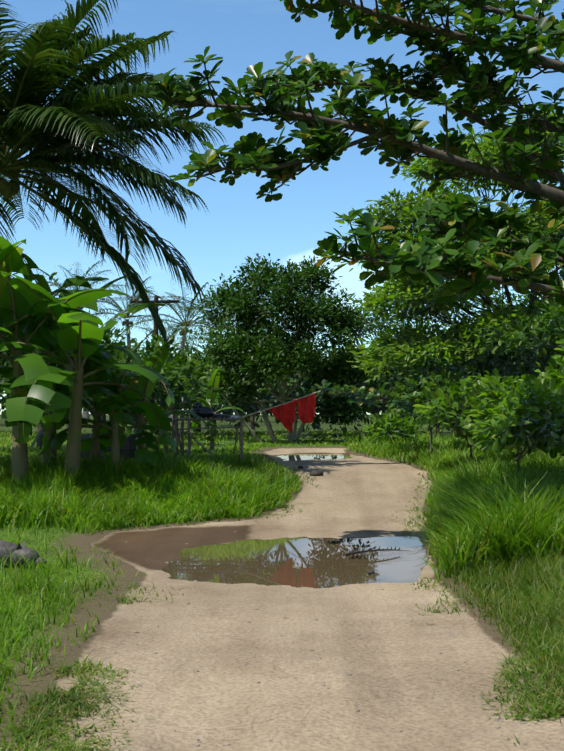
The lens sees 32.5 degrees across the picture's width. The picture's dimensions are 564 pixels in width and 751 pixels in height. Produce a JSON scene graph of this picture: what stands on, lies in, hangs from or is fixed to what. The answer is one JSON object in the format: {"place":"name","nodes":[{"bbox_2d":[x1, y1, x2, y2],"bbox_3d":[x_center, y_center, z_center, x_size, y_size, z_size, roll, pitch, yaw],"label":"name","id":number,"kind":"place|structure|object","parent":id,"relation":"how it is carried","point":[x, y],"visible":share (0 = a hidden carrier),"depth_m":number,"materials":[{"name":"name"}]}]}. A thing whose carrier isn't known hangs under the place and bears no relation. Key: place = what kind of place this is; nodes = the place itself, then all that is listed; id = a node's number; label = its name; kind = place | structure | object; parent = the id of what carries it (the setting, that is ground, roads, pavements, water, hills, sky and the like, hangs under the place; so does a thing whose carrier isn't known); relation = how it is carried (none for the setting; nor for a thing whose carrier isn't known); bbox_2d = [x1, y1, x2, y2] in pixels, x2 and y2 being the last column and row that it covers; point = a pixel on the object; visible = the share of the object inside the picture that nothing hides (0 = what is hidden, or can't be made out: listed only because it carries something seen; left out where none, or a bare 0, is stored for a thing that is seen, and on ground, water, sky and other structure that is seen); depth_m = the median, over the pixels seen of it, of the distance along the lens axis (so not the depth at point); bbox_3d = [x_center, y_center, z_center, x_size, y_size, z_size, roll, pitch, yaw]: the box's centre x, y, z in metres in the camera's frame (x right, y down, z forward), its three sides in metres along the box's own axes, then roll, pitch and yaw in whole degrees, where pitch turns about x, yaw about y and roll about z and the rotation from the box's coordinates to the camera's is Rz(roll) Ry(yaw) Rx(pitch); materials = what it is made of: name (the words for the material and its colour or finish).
{"place":"outdoors","nodes":[
{"label":"outdoors","id":0,"kind":"place"},
{"bbox_2d":[36,259,134,418],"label":"palm","id":1,"kind":"object","parent":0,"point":[81,288],"depth_m":60.42,"materials":[{"name":"green plant"}]},
{"bbox_2d":[40,263,127,312],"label":"palm tree","id":2,"kind":"object","parent":1,"relation":"attached to","point":[89,281],"visible":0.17,"depth_m":60.62,"materials":[{"name":"green"}]},
{"bbox_2d":[0,0,226,355],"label":"palm","id":3,"kind":"object","parent":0,"point":[54,59],"depth_m":16.70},
{"bbox_2d":[0,178,19,198],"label":"palm nuts","id":4,"kind":"object","parent":3,"relation":"attached to","point":[8,190],"visible":0.98,"depth_m":16.91,"materials":[{"name":"green"}]},
{"bbox_2d":[0,0,207,336],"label":"palm rachis","id":5,"kind":"object","parent":3,"relation":"attached to","point":[5,171],"visible":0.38,"depth_m":17.11,"materials":[{"name":"green"}]},
{"bbox_2d":[100,338,150,419],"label":"tree","id":6,"kind":"object","parent":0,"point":[138,348],"depth_m":71.90,"materials":[{"name":"green plant"}]},
{"bbox_2d":[86,276,183,421],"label":"palm","id":7,"kind":"object","parent":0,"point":[127,302],"depth_m":62.24,"materials":[{"name":"plant"}]},
{"bbox_2d":[90,279,180,330],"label":"palm tree","id":8,"kind":"object","parent":7,"relation":"attached to","point":[128,313],"visible":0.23,"depth_m":62.31,"materials":[{"name":"green"}]},
{"bbox_2d":[131,296,179,343],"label":"power pole","id":9,"kind":"object","parent":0,"point":[155,300],"visible":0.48,"depth_m":45.17,"materials":[{"name":"brown wood"}]},
{"bbox_2d":[137,315,207,417],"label":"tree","id":10,"kind":"object","parent":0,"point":[175,340],"depth_m":79.89,"materials":[{"name":"green plant"}]},
{"bbox_2d":[133,322,210,351],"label":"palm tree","id":11,"kind":"object","parent":10,"relation":"attached to","point":[168,339],"visible":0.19,"depth_m":80.27,"materials":[{"name":"green"}]},
{"bbox_2d":[116,273,235,424],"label":"palm","id":12,"kind":"object","parent":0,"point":[188,309],"depth_m":54.88,"materials":[{"name":"green plant"}]},
{"bbox_2d":[120,276,231,345],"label":"palm tree","id":13,"kind":"object","parent":12,"relation":"attached to","point":[185,322],"visible":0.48,"depth_m":55.07,"materials":[{"name":"green"}]},
{"bbox_2d":[179,328,192,335],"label":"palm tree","id":14,"kind":"object","parent":12,"relation":"attached to","point":[182,331],"visible":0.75,"depth_m":54.94,"materials":[{"name":"green"}]},
{"bbox_2d":[0,427,437,468],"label":"grass","id":15,"kind":"structure","parent":0,"point":[7,442],"depth_m":26.70,"materials":[{"name":"green plant"}]},
{"bbox_2d":[0,414,512,438],"bbox_3d":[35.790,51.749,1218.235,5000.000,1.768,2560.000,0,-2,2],"label":"fence","id":16,"kind":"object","parent":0,"point":[219,423],"depth_m":52.06,"materials":[{"name":"brown wood"}]},
{"bbox_2d":[0,349,110,434],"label":"tree","id":17,"kind":"object","parent":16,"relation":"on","point":[5,380],"depth_m":34.03,"materials":[{"name":"green plant"}]},
{"bbox_2d":[177,325,218,364],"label":"tree","id":18,"kind":"object","parent":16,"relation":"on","point":[193,340],"depth_m":103.38,"materials":[{"name":"green plant"}]},
{"bbox_2d":[165,291,253,415],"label":"palm","id":19,"kind":"object","parent":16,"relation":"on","point":[197,325],"depth_m":65.61,"materials":[{"name":"plant"}]},
{"bbox_2d":[168,301,231,345],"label":"palm tree","id":20,"kind":"object","parent":19,"relation":"on","point":[205,326],"visible":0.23,"depth_m":66.11,"materials":[{"name":"green"}]},
{"bbox_2d":[99,296,395,333],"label":"power lines","id":21,"kind":"object","parent":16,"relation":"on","point":[116,298],"visible":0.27,"depth_m":45.44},
{"bbox_2d":[0,315,510,431],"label":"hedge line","id":22,"kind":"object","parent":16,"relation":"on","point":[3,406],"depth_m":38.27,"materials":[{"name":"green plant"}]},
{"bbox_2d":[186,253,377,442],"bbox_3d":[0.016,-0.805,27.689,5.613,5.651,3.747,0,-2,2],"label":"tree","id":23,"kind":"object","parent":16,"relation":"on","point":[241,302],"depth_m":27.46,"materials":[{"name":"green plant"}]},
{"bbox_2d":[138,332,534,434],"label":"trees","id":24,"kind":"object","parent":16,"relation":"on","point":[301,389],"visible":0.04,"depth_m":33.85,"materials":[{"name":"green plant"}]},
{"bbox_2d":[314,379,422,417],"bbox_3d":[1.713,0.449,18.262,2.216,0.763,0.664,0,-2,2],"label":"hedge","id":25,"kind":"object","parent":16,"relation":"on","point":[358,393],"depth_m":18.17,"materials":[{"name":"green plant"}]},
{"bbox_2d":[330,293,445,348],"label":"tree","id":26,"kind":"object","parent":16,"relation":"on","point":[379,325],"depth_m":62.06,"materials":[{"name":"green plant"}]},
{"bbox_2d":[338,102,563,444],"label":"tree","id":27,"kind":"object","parent":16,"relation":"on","point":[393,354],"depth_m":20.06,"materials":[{"name":"green plant"}]},
{"bbox_2d":[385,285,535,338],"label":"tree","id":28,"kind":"object","parent":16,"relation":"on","point":[496,292],"depth_m":58.02,"materials":[{"name":"green plant"}]},
{"bbox_2d":[438,302,517,374],"bbox_3d":[7.908,-0.113,32.628,5.977,4.468,4.983,0,-2,2],"label":"tree","id":29,"kind":"object","parent":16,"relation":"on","point":[464,322],"depth_m":33.27,"materials":[{"name":"green plant"}]},
{"bbox_2d":[479,294,557,375],"bbox_3d":[8.937,-0.361,29.540,5.994,4.789,5.767,0,-2,2],"label":"tree","id":30,"kind":"object","parent":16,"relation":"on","point":[524,296],"depth_m":30.20,"materials":[{"name":"green plant"}]},
{"bbox_2d":[206,297,326,347],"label":"tree","id":31,"kind":"object","parent":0,"point":[273,327],"depth_m":66.59,"materials":[{"name":"green plant"}]},
{"bbox_2d":[0,438,563,750],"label":"dirt track","id":32,"kind":"structure","parent":0,"point":[284,700],"depth_m":6.12,"materials":[{"name":"beige soil"}]},
{"bbox_2d":[0,540,46,568],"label":"rock","id":33,"kind":"object","parent":32,"relation":"on","point":[15,548],"visible":0.77,"depth_m":9.14,"materials":[{"name":"grey stone"}]},
{"bbox_2d":[0,272,83,367],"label":"tree","id":34,"kind":"object","parent":32,"relation":"on","point":[3,361],"depth_m":22.27,"materials":[{"name":"green plant"}]},
{"bbox_2d":[0,239,90,455],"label":"banana","id":35,"kind":"object","parent":32,"relation":"on","point":[6,372],"depth_m":14.31,"materials":[{"name":"green plant"}]},
{"bbox_2d":[0,236,129,485],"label":"banana","id":36,"kind":"object","parent":32,"relation":"on","point":[33,365],"depth_m":14.54,"materials":[{"name":"green plant"}]},
{"bbox_2d":[0,327,135,449],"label":"tree","id":37,"kind":"object","parent":32,"relation":"on","point":[109,335],"depth_m":24.39,"materials":[{"name":"green plant"}]},
{"bbox_2d":[0,505,146,750],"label":"lawn grass","id":38,"kind":"structure","parent":32,"relation":"on","point":[18,593],"depth_m":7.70,"materials":[{"name":"green plant"}]},
{"bbox_2d":[0,253,147,471],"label":"banana","id":39,"kind":"object","parent":32,"relation":"on","point":[40,340],"depth_m":15.17,"materials":[{"name":"green plant"}]},
{"bbox_2d":[0,309,151,432],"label":"tree","id":40,"kind":"object","parent":32,"relation":"on","point":[118,336],"depth_m":31.31,"materials":[{"name":"green plant"}]},
{"bbox_2d":[0,271,174,480],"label":"banana","id":41,"kind":"object","parent":32,"relation":"on","point":[93,334],"depth_m":14.44,"materials":[{"name":"green plant"}]},
{"bbox_2d":[44,348,139,468],"bbox_3d":[-3.183,0.604,15.743,1.946,2.386,2.548,0,-2,2],"label":"banana","id":42,"kind":"object","parent":32,"relation":"on","point":[57,441],"depth_m":15.57,"materials":[{"name":"green plant"}]},
{"bbox_2d":[30,328,178,467],"bbox_3d":[-2.638,0.547,15.391,2.644,2.664,1.828,2,-3,-40],"label":"banana","id":43,"kind":"object","parent":32,"relation":"on","point":[86,444],"depth_m":15.23,"materials":[{"name":"green plant"}]},
{"bbox_2d":[80,434,137,459],"bbox_3d":[-3.395,1.428,18.924,1.133,0.560,0.200,0,-2,2],"label":"barrel","id":44,"kind":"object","parent":32,"relation":"on","point":[129,448],"depth_m":18.82,"materials":[{"name":"plastic"}]},
{"bbox_2d":[101,348,139,422],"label":"tree","id":45,"kind":"object","parent":32,"relation":"on","point":[103,415],"depth_m":37.98,"materials":[{"name":"green plant"}]},
{"bbox_2d":[61,345,220,433],"bbox_3d":[-3.227,0.545,21.843,3.809,2.504,3.529,0,-2,2],"label":"bush","id":46,"kind":"object","parent":32,"relation":"on","point":[169,370],"depth_m":21.47,"materials":[{"name":"green plant"}]},
{"bbox_2d":[83,345,212,420],"bbox_3d":[-4.788,0.554,25.737,5.982,2.720,3.813,0,-2,2],"label":"tree","id":47,"kind":"object","parent":32,"relation":"on","point":[191,391],"depth_m":25.49,"materials":[{"name":"green plant"}]},
{"bbox_2d":[0,449,304,535],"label":"tall grass","id":48,"kind":"structure","parent":32,"relation":"on","point":[103,494],"depth_m":13.87,"materials":[{"name":"green plant"}]},
{"bbox_2d":[89,339,210,471],"bbox_3d":[-2.231,0.600,16.100,2.051,2.349,1.917,0,-2,2],"label":"banana","id":49,"kind":"object","parent":48,"relation":"on","point":[150,440],"depth_m":15.94,"materials":[{"name":"green plant"}]},
{"bbox_2d":[144,362,195,451],"bbox_3d":[-2.587,0.774,22.505,1.636,2.115,1.389,0,-2,2],"label":"banana","id":50,"kind":"object","parent":32,"relation":"on","point":[170,420],"depth_m":22.33,"materials":[{"name":"green plant"}]},
{"bbox_2d":[135,412,243,460],"bbox_3d":[-1.754,1.226,18.484,2.084,1.047,0.930,0,-2,2],"label":"stall table","id":51,"kind":"object","parent":32,"relation":"on","point":[178,435],"visible":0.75,"depth_m":18.28,"materials":[{"name":"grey wood"}]},
{"bbox_2d":[189,402,230,417],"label":"black bags","id":52,"kind":"object","parent":51,"relation":"on","point":[199,409],"visible":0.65,"depth_m":18.43,"materials":[{"name":"plastic"}]},
{"bbox_2d":[239,391,320,417],"bbox_3d":[-0.059,0.556,18.323,1.634,0.537,0.032,-1,-3,17],"label":"pole","id":53,"kind":"object","parent":51,"relation":"on","point":[277,405],"visible":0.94,"depth_m":18.33,"materials":[{"name":"brown wood"}]},
{"bbox_2d":[269,393,315,431],"bbox_3d":[0.172,0.707,18.249,0.964,0.738,0.132,-1,-3,17],"label":"red cloth","id":54,"kind":"object","parent":53,"relation":"hanging from","point":[285,415],"visible":1,"depth_m":18.22,"materials":[{"name":"red fabric"}]},
{"bbox_2d":[179,348,219,431],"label":"tree","id":55,"kind":"object","parent":32,"relation":"on","point":[199,426],"depth_m":39.83,"materials":[{"name":"green plant"}]},
{"bbox_2d":[157,363,246,439],"bbox_3d":[-3.385,0.730,30.257,4.934,2.662,3.618,0,-2,2],"label":"tree","id":56,"kind":"object","parent":32,"relation":"on","point":[211,373],"depth_m":30.07,"materials":[{"name":"green plant"}]},
{"bbox_2d":[177,345,235,434],"bbox_3d":[-2.774,0.554,34.009,3.359,3.231,4.075,0,-2,2],"label":"tree","id":57,"kind":"object","parent":32,"relation":"on","point":[202,359],"depth_m":33.85,"materials":[{"name":"green plant"}]},
{"bbox_2d":[188,368,248,451],"bbox_3d":[-1.498,0.834,22.864,1.426,1.998,1.393,0,-2,2],"label":"banana","id":58,"kind":"object","parent":32,"relation":"on","point":[215,394],"depth_m":22.77,"materials":[{"name":"green plant"}]},
{"bbox_2d":[206,361,320,429],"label":"tree","id":59,"kind":"object","parent":32,"relation":"on","point":[252,422],"depth_m":43.80,"materials":[{"name":"plant"}]},
{"bbox_2d":[0,466,563,750],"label":"track edge grass","id":60,"kind":"structure","parent":32,"relation":"on","point":[55,695],"depth_m":4.93,"materials":[{"name":"green plant"}]},
{"bbox_2d":[161,536,429,587],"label":"puddle water","id":61,"kind":"structure","parent":32,"relation":"on","point":[304,561],"depth_m":9.79,"materials":[{"name":"brown liquid"}]},
{"bbox_2d":[345,546,414,555],"bbox_3d":[1.031,1.860,10.269,0.867,0.044,0.563,1,-3,-18],"label":"twig","id":62,"kind":"object","parent":61,"relation":"on","point":[363,551],"visible":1,"depth_m":10.19,"materials":[{"name":"brown wood"}]},
{"bbox_2d":[69,491,551,748],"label":"pebbles","id":63,"kind":"object","parent":32,"relation":"on","point":[270,740],"visible":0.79,"depth_m":5.32,"materials":[{"name":"beige stone"}]},
{"bbox_2d":[277,454,352,460],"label":"puddle water","id":64,"kind":"structure","parent":32,"relation":"on","point":[311,456],"depth_m":21.47,"materials":[{"name":"brown liquid"}]},
{"bbox_2d":[284,466,374,573],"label":"stones","id":65,"kind":"object","parent":32,"relation":"on","point":[316,473],"visible":0.54,"depth_m":16.47,"materials":[{"name":"grey stone"}]},
{"bbox_2d":[311,353,419,436],"bbox_3d":[2.878,0.568,29.857,4.295,2.946,3.210,1,-3,-25],"label":"tree","id":66,"kind":"object","parent":32,"relation":"on","point":[387,379],"depth_m":29.59,"materials":[{"name":"green plant"}]},
{"bbox_2d":[327,345,410,408],"bbox_3d":[3.788,0.515,33.462,5.206,3.267,4.334,0,-2,2],"label":"tree","id":67,"kind":"object","parent":32,"relation":"on","point":[366,356],"depth_m":33.78,"materials":[{"name":"green plant"}]},
{"bbox_2d":[362,407,424,444],"bbox_3d":[2.704,1.264,23.268,1.584,1.148,1.684,0,-2,2],"label":"small shrub","id":68,"kind":"object","parent":32,"relation":"on","point":[386,423],"depth_m":23.07,"materials":[{"name":"green plant"}]},
{"bbox_2d":[383,347,483,452],"bbox_3d":[3.162,0.548,19.278,2.268,2.341,2.213,0,-2,2],"label":"shrub","id":69,"kind":"object","parent":32,"relation":"on","point":[442,378],"depth_m":19.24,"materials":[{"name":"green plant"}]},
{"bbox_2d":[375,337,495,433],"bbox_3d":[5.741,0.342,38.121,6.320,3.891,4.145,1,-3,-21],"label":"bush","id":70,"kind":"object","parent":32,"relation":"on","point":[437,429],"depth_m":37.53,"materials":[{"name":"green plant"}]},
{"bbox_2d":[413,368,523,463],"bbox_3d":[3.370,0.781,16.585,2.408,1.837,1.787,2,-3,-42],"label":"shrub","id":71,"kind":"object","parent":32,"relation":"on","point":[449,406],"depth_m":16.32,"materials":[{"name":"green plant"}]},
{"bbox_2d":[406,341,549,449],"bbox_3d":[4.206,0.413,20.305,3.164,2.669,2.958,0,-2,2],"label":"shrub","id":72,"kind":"object","parent":32,"relation":"on","point":[509,369],"depth_m":19.54,"materials":[{"name":"green plant"}]},
{"bbox_2d":[403,452,563,581],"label":"tall grass","id":73,"kind":"structure","parent":32,"relation":"on","point":[488,511],"depth_m":9.39,"materials":[{"name":"green plant"}]},
{"bbox_2d":[442,542,563,696],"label":"verge grass","id":74,"kind":"structure","parent":32,"relation":"on","point":[537,605],"depth_m":7.12,"materials":[{"name":"green plant"}]},
{"bbox_2d":[462,370,563,476],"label":"shrub","id":75,"kind":"object","parent":32,"relation":"on","point":[514,408],"depth_m":14.00,"materials":[{"name":"green plant"}]},
{"bbox_2d":[486,297,563,378],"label":"tree","id":76,"kind":"object","parent":32,"relation":"on","point":[555,327],"depth_m":18.10,"materials":[{"name":"green plant"}]},
{"bbox_2d":[535,333,563,403],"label":"shrub","id":77,"kind":"object","parent":32,"relation":"on","point":[557,375],"visible":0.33,"depth_m":15.10,"materials":[{"name":"green plant"}]},
{"bbox_2d":[0,0,563,413],"label":"sky","id":78,"kind":"structure","parent":0,"point":[238,225],"materials":[{"name":"blue"}]},
{"bbox_2d":[142,0,563,305],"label":"almond tree","id":79,"kind":"object","parent":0,"point":[484,226],"depth_m":10.74,"materials":[{"name":"green plant"}]},
{"bbox_2d":[344,431,561,480],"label":"grass","id":80,"kind":"structure","parent":0,"point":[436,458],"depth_m":19.54,"materials":[{"name":"green plant"}]},
{"bbox_2d":[422,449,563,527],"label":"grass","id":81,"kind":"structure","parent":0,"point":[545,462],"depth_m":15.36,"materials":[{"name":"green plant"}]}
]}

